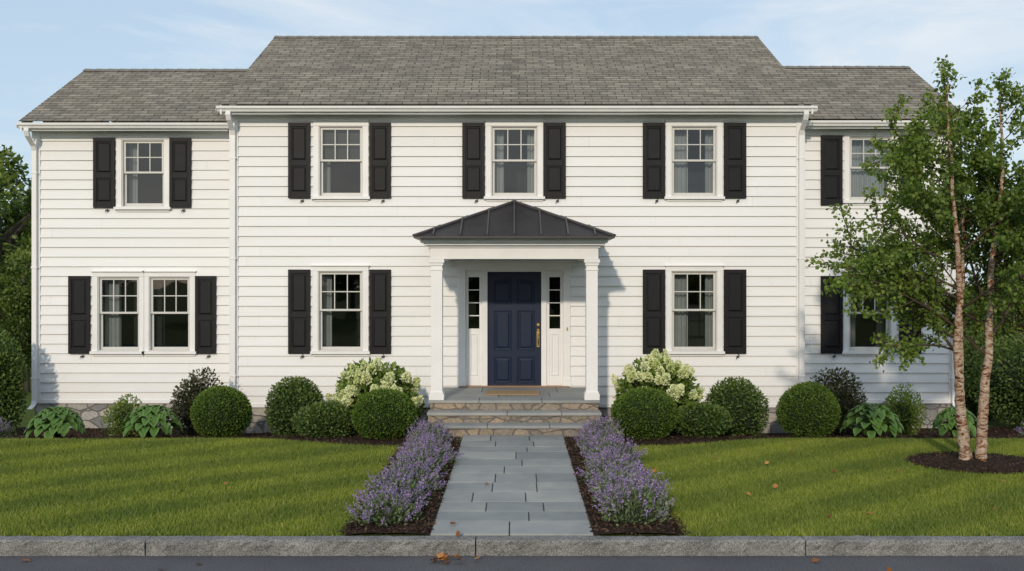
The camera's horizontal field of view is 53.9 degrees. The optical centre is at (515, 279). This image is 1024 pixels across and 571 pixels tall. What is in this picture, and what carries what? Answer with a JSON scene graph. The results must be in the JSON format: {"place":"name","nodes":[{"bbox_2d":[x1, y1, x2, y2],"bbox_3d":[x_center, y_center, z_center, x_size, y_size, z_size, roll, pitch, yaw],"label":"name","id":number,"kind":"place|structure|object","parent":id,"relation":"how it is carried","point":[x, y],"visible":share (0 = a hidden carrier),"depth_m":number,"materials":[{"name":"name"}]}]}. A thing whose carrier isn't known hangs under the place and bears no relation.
{"place":"outdoors","nodes":[
{"label":"outdoors","id":0,"kind":"place"},
{"bbox_2d":[323,130,359,158],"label":"window blinds","id":1,"kind":"object","parent":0,"point":[341,138],"depth_m":18.13,"materials":[{"name":"grey fabric"}]},
{"bbox_2d":[0,555,1023,570],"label":"road","id":2,"kind":"structure","parent":0,"point":[525,563],"depth_m":8.91,"materials":[{"name":"grey asphalt"}]},
{"bbox_2d":[429,435,594,536],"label":"bluestone path","id":3,"kind":"structure","parent":0,"point":[531,488],"depth_m":11.21,"materials":[{"name":"grey stone"},{"name":"stone"}]},
{"bbox_2d":[0,287,1023,554],"bbox_3d":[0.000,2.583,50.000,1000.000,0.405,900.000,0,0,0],"label":"ground","id":4,"kind":"structure","parent":0,"point":[28,415],"depth_m":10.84,"materials":[{"name":"green plant"}]},
{"bbox_2d":[0,245,31,392],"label":"background tree","id":5,"kind":"object","parent":4,"relation":"on","point":[20,306],"visible":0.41,"depth_m":24.34,"materials":[{"name":"green plant"}]},
{"bbox_2d":[0,144,31,336],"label":"background tree","id":6,"kind":"object","parent":4,"relation":"on","point":[16,233],"visible":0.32,"depth_m":27.74,"materials":[{"name":"green plant"}]},
{"bbox_2d":[1,186,31,230],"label":"background tree","id":7,"kind":"object","parent":4,"relation":"on","point":[4,208],"visible":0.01,"depth_m":37.41,"materials":[{"name":"green plant"}]},
{"bbox_2d":[40,104,948,405],"bbox_3d":[-0.380,-1.180,21.683,17.066,7.700,7.433,0,0,0],"label":"siding","id":8,"kind":"object","parent":4,"relation":"on","point":[280,232],"visible":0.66,"depth_m":17.99,"materials":[{"name":"white paint"}]},
{"bbox_2d":[80,198,835,358],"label":"shutter dogs","id":9,"kind":"object","parent":8,"relation":"attached to","point":[474,202],"visible":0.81,"depth_m":17.93,"materials":[{"name":"black metal"}]},
{"bbox_2d":[20,104,966,407],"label":"white trim","id":10,"kind":"structure","parent":8,"relation":"attached to","point":[442,252],"depth_m":17.96,"materials":[{"name":"paint"}]},
{"bbox_2d":[19,71,245,122],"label":"wing roof","id":11,"kind":"structure","parent":10,"relation":"attached to","point":[157,96],"depth_m":19.40,"materials":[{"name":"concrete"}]},
{"bbox_2d":[83,68,246,70],"bbox_3d":[-7.030,-4.357,20.980,3.840,0.085,0.280,0,0,0],"label":"wing roof ridge cap","id":12,"kind":"object","parent":11,"relation":"on","point":[200,69],"visible":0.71,"depth_m":20.90,"materials":[{"name":"grey"}]},
{"bbox_2d":[16,106,961,408],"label":"gutters and downspouts","id":13,"kind":"object","parent":10,"relation":"attached to","point":[228,110],"visible":0.7,"depth_m":17.89,"materials":[{"name":"white paint"}]},
{"bbox_2d":[98,126,891,350],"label":"window sashes","id":14,"kind":"object","parent":10,"relation":"attached to","point":[101,313],"depth_m":18.05,"materials":[{"name":"white wood"}]},
{"bbox_2d":[121,130,875,354],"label":"room interiors","id":15,"kind":"object","parent":10,"relation":"attached to","point":[171,330],"visible":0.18,"depth_m":19.60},
{"bbox_2d":[103,130,886,346],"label":"curtains","id":16,"kind":"object","parent":15,"relation":"attached to","point":[860,180],"visible":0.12,"depth_m":18.26,"materials":[{"name":"fabric"}]},
{"bbox_2d":[412,200,615,240],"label":"porch metal roof","id":17,"kind":"structure","parent":10,"relation":"on","point":[513,219],"depth_m":16.04,"materials":[{"name":"grey metal"}]},
{"bbox_2d":[219,38,814,105],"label":"roof","id":18,"kind":"structure","parent":10,"relation":"on","point":[516,71],"depth_m":19.33,"materials":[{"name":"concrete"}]},
{"bbox_2d":[274,36,758,37],"bbox_3d":[0.025,-5.218,21.700,10.390,0.085,0.280,0,0,0],"label":"roof ridge cap","id":19,"kind":"object","parent":18,"relation":"on","point":[516,37],"visible":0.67,"depth_m":21.59,"materials":[{"name":"grey"}]},
{"bbox_2d":[68,123,920,353],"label":"shutters","id":20,"kind":"object","parent":8,"relation":"attached to","point":[473,160],"visible":0.91,"depth_m":17.94,"materials":[{"name":"black paint"}]},
{"bbox_2d":[455,260,573,386],"bbox_3d":[-0.015,0.781,18.003,2.120,2.253,0.175,0,0,0],"label":"door surround","id":21,"kind":"object","parent":8,"relation":"attached to","point":[473,356],"visible":0.94,"depth_m":17.96,"materials":[{"name":"white wood"}]},
{"bbox_2d":[488,272,540,384],"bbox_3d":[-0.015,0.876,18.062,0.956,2.040,0.056,0,0,0],"label":"front door","id":22,"kind":"structure","parent":21,"relation":"attached to","point":[514,319],"depth_m":18.04,"materials":[{"name":"blue paint"}]},
{"bbox_2d":[536,323,567,346],"bbox_3d":[0.660,0.985,17.992,0.559,0.430,0.105,0,0,0],"label":"door hardware","id":23,"kind":"object","parent":22,"relation":"attached to","point":[538,336],"depth_m":18.03,"materials":[{"name":"gold metal"}]},
{"bbox_2d":[786,68,960,119],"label":"wing roof","id":24,"kind":"structure","parent":8,"relation":"on","point":[851,94],"depth_m":19.59,"materials":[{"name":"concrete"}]},
{"bbox_2d":[783,66,910,68],"bbox_3d":[6.675,-4.418,20.980,3.030,0.085,0.280,0,0,0],"label":"wing roof ridge cap","id":25,"kind":"object","parent":24,"relation":"on","point":[844,67],"visible":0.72,"depth_m":20.89,"materials":[{"name":"grey"}]},
{"bbox_2d":[35,397,954,432],"bbox_3d":[-0.380,2.607,20.682,16.980,0.725,5.356,0,0,0],"label":"stone foundation","id":26,"kind":"object","parent":4,"relation":"on","point":[90,414],"visible":0.06,"depth_m":18.60,"materials":[{"name":"grey stone"}]},
{"bbox_2d":[0,535,1023,555],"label":"granite curb","id":27,"kind":"structure","parent":4,"relation":"on","point":[527,545],"depth_m":9.16,"materials":[{"name":"grey stone"}]},
{"bbox_2d":[1,427,1023,535],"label":"mulch bed","id":28,"kind":"object","parent":4,"relation":"on","point":[996,463],"visible":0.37,"depth_m":13.06,"materials":[{"name":"brown wood"}]},
{"bbox_2d":[0,417,12,436],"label":"lavender plant","id":29,"kind":"object","parent":28,"relation":"on","point":[3,429],"visible":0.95,"depth_m":15.99,"materials":[{"name":"purple plant"}]},
{"bbox_2d":[0,328,28,435],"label":"evergreen shrub","id":30,"kind":"object","parent":28,"relation":"on","point":[11,395],"visible":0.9,"depth_m":17.54,"materials":[{"name":"green plant"}]},
{"bbox_2d":[23,406,86,437],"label":"hosta plant","id":31,"kind":"object","parent":28,"relation":"on","point":[61,420],"visible":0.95,"depth_m":15.49,"materials":[{"name":"green plant"}]},
{"bbox_2d":[100,393,145,435],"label":"spirea shrub","id":32,"kind":"object","parent":28,"relation":"on","point":[121,414],"visible":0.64,"depth_m":16.50,"materials":[{"name":"green plant"}]},
{"bbox_2d":[117,405,183,437],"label":"hosta plant","id":33,"kind":"object","parent":28,"relation":"on","point":[148,424],"visible":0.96,"depth_m":15.58,"materials":[{"name":"green plant"}]},
{"bbox_2d":[169,366,224,436],"bbox_3d":[-5.339,2.101,16.986,1.005,1.288,1.057,0,0,0],"label":"barberry shrub","id":34,"kind":"object","parent":28,"relation":"on","point":[187,395],"visible":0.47,"depth_m":16.84,"materials":[{"name":"purple plant"}]},
{"bbox_2d":[189,385,252,436],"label":"boxwood shrub","id":35,"kind":"object","parent":28,"relation":"on","point":[220,411],"visible":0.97,"depth_m":15.62,"materials":[{"name":"green plant"}]},
{"bbox_2d":[264,376,325,436],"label":"round shrub","id":36,"kind":"object","parent":28,"relation":"on","point":[290,398],"visible":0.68,"depth_m":16.07,"materials":[{"name":"green plant"}]},
{"bbox_2d":[290,399,354,437],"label":"round shrub","id":37,"kind":"object","parent":28,"relation":"on","point":[332,419],"visible":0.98,"depth_m":15.18,"materials":[{"name":"green plant"}]},
{"bbox_2d":[325,357,425,435],"bbox_3d":[-2.289,1.976,16.506,1.663,1.495,1.592,0,0,0],"label":"hydrangea bush","id":38,"kind":"object","parent":28,"relation":"on","point":[357,382],"visible":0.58,"depth_m":16.18,"materials":[{"name":"white plant"}]},
{"bbox_2d":[351,387,417,439],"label":"boxwood shrub","id":39,"kind":"object","parent":28,"relation":"on","point":[383,413],"visible":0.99,"depth_m":14.81,"materials":[{"name":"green plant"}]},
{"bbox_2d":[346,483,427,527],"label":"lavender plant","id":40,"kind":"object","parent":28,"relation":"on","point":[390,508],"visible":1,"depth_m":9.75,"materials":[{"name":"purple plant"}]},
{"bbox_2d":[352,465,435,507],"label":"lavender plant","id":41,"kind":"object","parent":28,"relation":"on","point":[403,483],"visible":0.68,"depth_m":10.48,"materials":[{"name":"purple plant"}]},
{"bbox_2d":[381,458,447,494],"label":"lavender plant","id":42,"kind":"object","parent":28,"relation":"on","point":[418,470],"visible":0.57,"depth_m":11.20,"materials":[{"name":"purple plant"}]},
{"bbox_2d":[384,446,447,481],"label":"lavender plant","id":43,"kind":"object","parent":28,"relation":"on","point":[415,458],"visible":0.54,"depth_m":11.62,"materials":[{"name":"purple plant"}]},
{"bbox_2d":[389,440,451,473],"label":"lavender plant","id":44,"kind":"object","parent":28,"relation":"on","point":[441,461],"visible":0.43,"depth_m":12.32,"materials":[{"name":"purple plant"}]},
{"bbox_2d":[402,431,451,448],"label":"lavender plant","id":45,"kind":"object","parent":28,"relation":"on","point":[418,438],"visible":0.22,"depth_m":13.59,"materials":[{"name":"purple plant"}]},
{"bbox_2d":[405,417,449,439],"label":"lavender plant","id":46,"kind":"object","parent":28,"relation":"on","point":[424,424],"visible":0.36,"depth_m":14.67,"materials":[{"name":"purple plant"}]},
{"bbox_2d":[394,434,463,464],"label":"lavender plant","id":47,"kind":"object","parent":28,"relation":"on","point":[431,444],"visible":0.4,"depth_m":12.90,"materials":[{"name":"purple plant"}]},
{"bbox_2d":[405,423,453,444],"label":"lavender plant","id":48,"kind":"object","parent":28,"relation":"on","point":[437,435],"visible":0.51,"depth_m":14.09,"materials":[{"name":"purple plant"}]},
{"bbox_2d":[21,452,1023,570],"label":"fallen leaves","id":49,"kind":"object","parent":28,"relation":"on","point":[442,556],"visible":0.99,"depth_m":9.03,"materials":[{"name":"brown plant"}]},
{"bbox_2d":[572,424,612,447],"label":"lavender plant","id":50,"kind":"object","parent":28,"relation":"on","point":[590,432],"visible":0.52,"depth_m":14.06,"materials":[{"name":"purple plant"}]},
{"bbox_2d":[577,431,617,454],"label":"lavender plant","id":51,"kind":"object","parent":28,"relation":"on","point":[589,447],"visible":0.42,"depth_m":13.51,"materials":[{"name":"purple plant"}]},
{"bbox_2d":[577,412,624,440],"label":"lavender plant","id":52,"kind":"object","parent":28,"relation":"on","point":[599,424],"visible":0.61,"depth_m":14.56,"materials":[{"name":"purple plant"}]},
{"bbox_2d":[574,447,650,483],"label":"lavender plant","id":53,"kind":"object","parent":28,"relation":"on","point":[604,462],"visible":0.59,"depth_m":11.66,"materials":[{"name":"purple plant"}]},
{"bbox_2d":[579,432,647,465],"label":"lavender plant","id":54,"kind":"object","parent":28,"relation":"on","point":[615,442],"visible":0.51,"depth_m":12.79,"materials":[{"name":"purple plant"}]},
{"bbox_2d":[587,446,643,469],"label":"lavender plant","id":55,"kind":"object","parent":28,"relation":"on","point":[620,454],"visible":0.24,"depth_m":12.29,"materials":[{"name":"purple plant"}]},
{"bbox_2d":[584,460,648,492],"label":"lavender plant","id":56,"kind":"object","parent":28,"relation":"on","point":[596,480],"visible":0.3,"depth_m":11.08,"materials":[{"name":"purple plant"}]},
{"bbox_2d":[589,464,672,509],"bbox_3d":[1.175,2.150,10.493,0.906,0.467,0.836,0,0,35],"label":"lavender plant","id":57,"kind":"object","parent":28,"relation":"on","point":[637,476],"visible":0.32,"depth_m":10.48,"materials":[{"name":"purple plant"}]},
{"bbox_2d":[591,471,674,525],"bbox_3d":[1.134,2.132,9.930,0.852,0.486,0.851,0,0,-36],"label":"lavender plant","id":58,"kind":"object","parent":28,"relation":"on","point":[620,505],"visible":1,"depth_m":9.80,"materials":[{"name":"purple plant"}]},
{"bbox_2d":[610,386,678,439],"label":"boxwood shrub","id":59,"kind":"object","parent":28,"relation":"on","point":[643,412],"visible":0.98,"depth_m":14.80,"materials":[{"name":"green plant"}]},
{"bbox_2d":[611,349,704,436],"bbox_3d":[2.322,1.905,16.542,1.567,1.603,1.667,0,0,0],"label":"hydrangea bush","id":60,"kind":"object","parent":28,"relation":"on","point":[669,376],"visible":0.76,"depth_m":16.16,"materials":[{"name":"white plant"}]},
{"bbox_2d":[676,401,732,437],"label":"round shrub","id":61,"kind":"object","parent":28,"relation":"on","point":[702,419],"visible":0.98,"depth_m":15.15,"materials":[{"name":"green plant"}]},
{"bbox_2d":[704,375,769,436],"bbox_3d":[3.561,2.074,16.245,1.068,1.085,1.035,0,0,0],"label":"round shrub","id":62,"kind":"object","parent":28,"relation":"on","point":[744,405],"visible":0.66,"depth_m":16.02,"materials":[{"name":"green plant"}]},
{"bbox_2d":[775,381,840,436],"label":"boxwood shrub","id":63,"kind":"object","parent":28,"relation":"on","point":[807,409],"visible":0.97,"depth_m":15.63,"materials":[{"name":"green plant"}]},
{"bbox_2d":[809,367,867,436],"bbox_3d":[5.396,2.098,16.988,1.085,1.304,0.979,0,0,43],"label":"barberry shrub","id":64,"kind":"object","parent":28,"relation":"on","point":[844,397],"visible":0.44,"depth_m":16.80,"materials":[{"name":"purple plant"}]},
{"bbox_2d":[838,403,903,437],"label":"hosta plant","id":65,"kind":"object","parent":28,"relation":"on","point":[874,423],"visible":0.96,"depth_m":15.60,"materials":[{"name":"green plant"}]},
{"bbox_2d":[881,383,927,439],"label":"spirea shrub","id":66,"kind":"object","parent":28,"relation":"on","point":[905,411],"visible":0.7,"depth_m":16.46,"materials":[{"name":"green plant"}]},
{"bbox_2d":[804,55,1023,459],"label":"river birch tree","id":67,"kind":"object","parent":28,"relation":"on","point":[995,211],"visible":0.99,"depth_m":12.95,"materials":[{"name":"green plant"}]},
{"bbox_2d":[930,407,976,436],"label":"hosta plant","id":68,"kind":"object","parent":28,"relation":"on","point":[945,414],"visible":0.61,"depth_m":15.64,"materials":[{"name":"green plant"}]},
{"bbox_2d":[964,332,1023,428],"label":"evergreen shrub","id":69,"kind":"object","parent":28,"relation":"on","point":[1007,380],"visible":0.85,"depth_m":18.45,"materials":[{"name":"green plant"}]},
{"bbox_2d":[1013,423,1023,436],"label":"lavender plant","id":70,"kind":"object","parent":28,"relation":"on","point":[1022,432],"visible":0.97,"depth_m":16.07,"materials":[{"name":"plant"}]},
{"bbox_2d":[427,387,602,439],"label":"stone entry steps","id":71,"kind":"structure","parent":4,"relation":"on","point":[563,411],"depth_m":15.81,"materials":[{"name":"grey stone"}]},
{"bbox_2d":[486,390,539,394],"bbox_3d":[-0.040,1.900,16.975,0.890,0.020,0.550,0,0,0],"label":"doormat","id":72,"kind":"object","parent":71,"relation":"on","point":[512,392],"visible":1,"depth_m":16.92,"materials":[{"name":"beige fabric"}]},
{"bbox_2d":[459,385,569,386],"bbox_3d":[-0.015,1.897,17.975,1.960,0.024,0.190,0,0,0],"label":"threshold","id":73,"kind":"object","parent":71,"relation":"on","point":[514,386],"visible":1,"depth_m":17.88,"materials":[{"name":"grey stone"}]},
{"bbox_2d":[963,324,1005,419],"bbox_3d":[9.332,1.823,20.172,1.191,2.012,1.161,0,0,0],"label":"evergreen shrub","id":74,"kind":"object","parent":4,"relation":"on","point":[971,405],"visible":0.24,"depth_m":20.02,"materials":[{"name":"green plant"}]},
{"bbox_2d":[963,266,1023,355],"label":"background tree","id":75,"kind":"object","parent":4,"relation":"on","point":[1013,322],"visible":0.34,"depth_m":26.67,"materials":[{"name":"green plant"}]},
{"bbox_2d":[0,0,1023,285],"label":"sky","id":76,"kind":"structure","parent":0,"point":[45,44],"materials":[{"name":"blue"}]}
]}

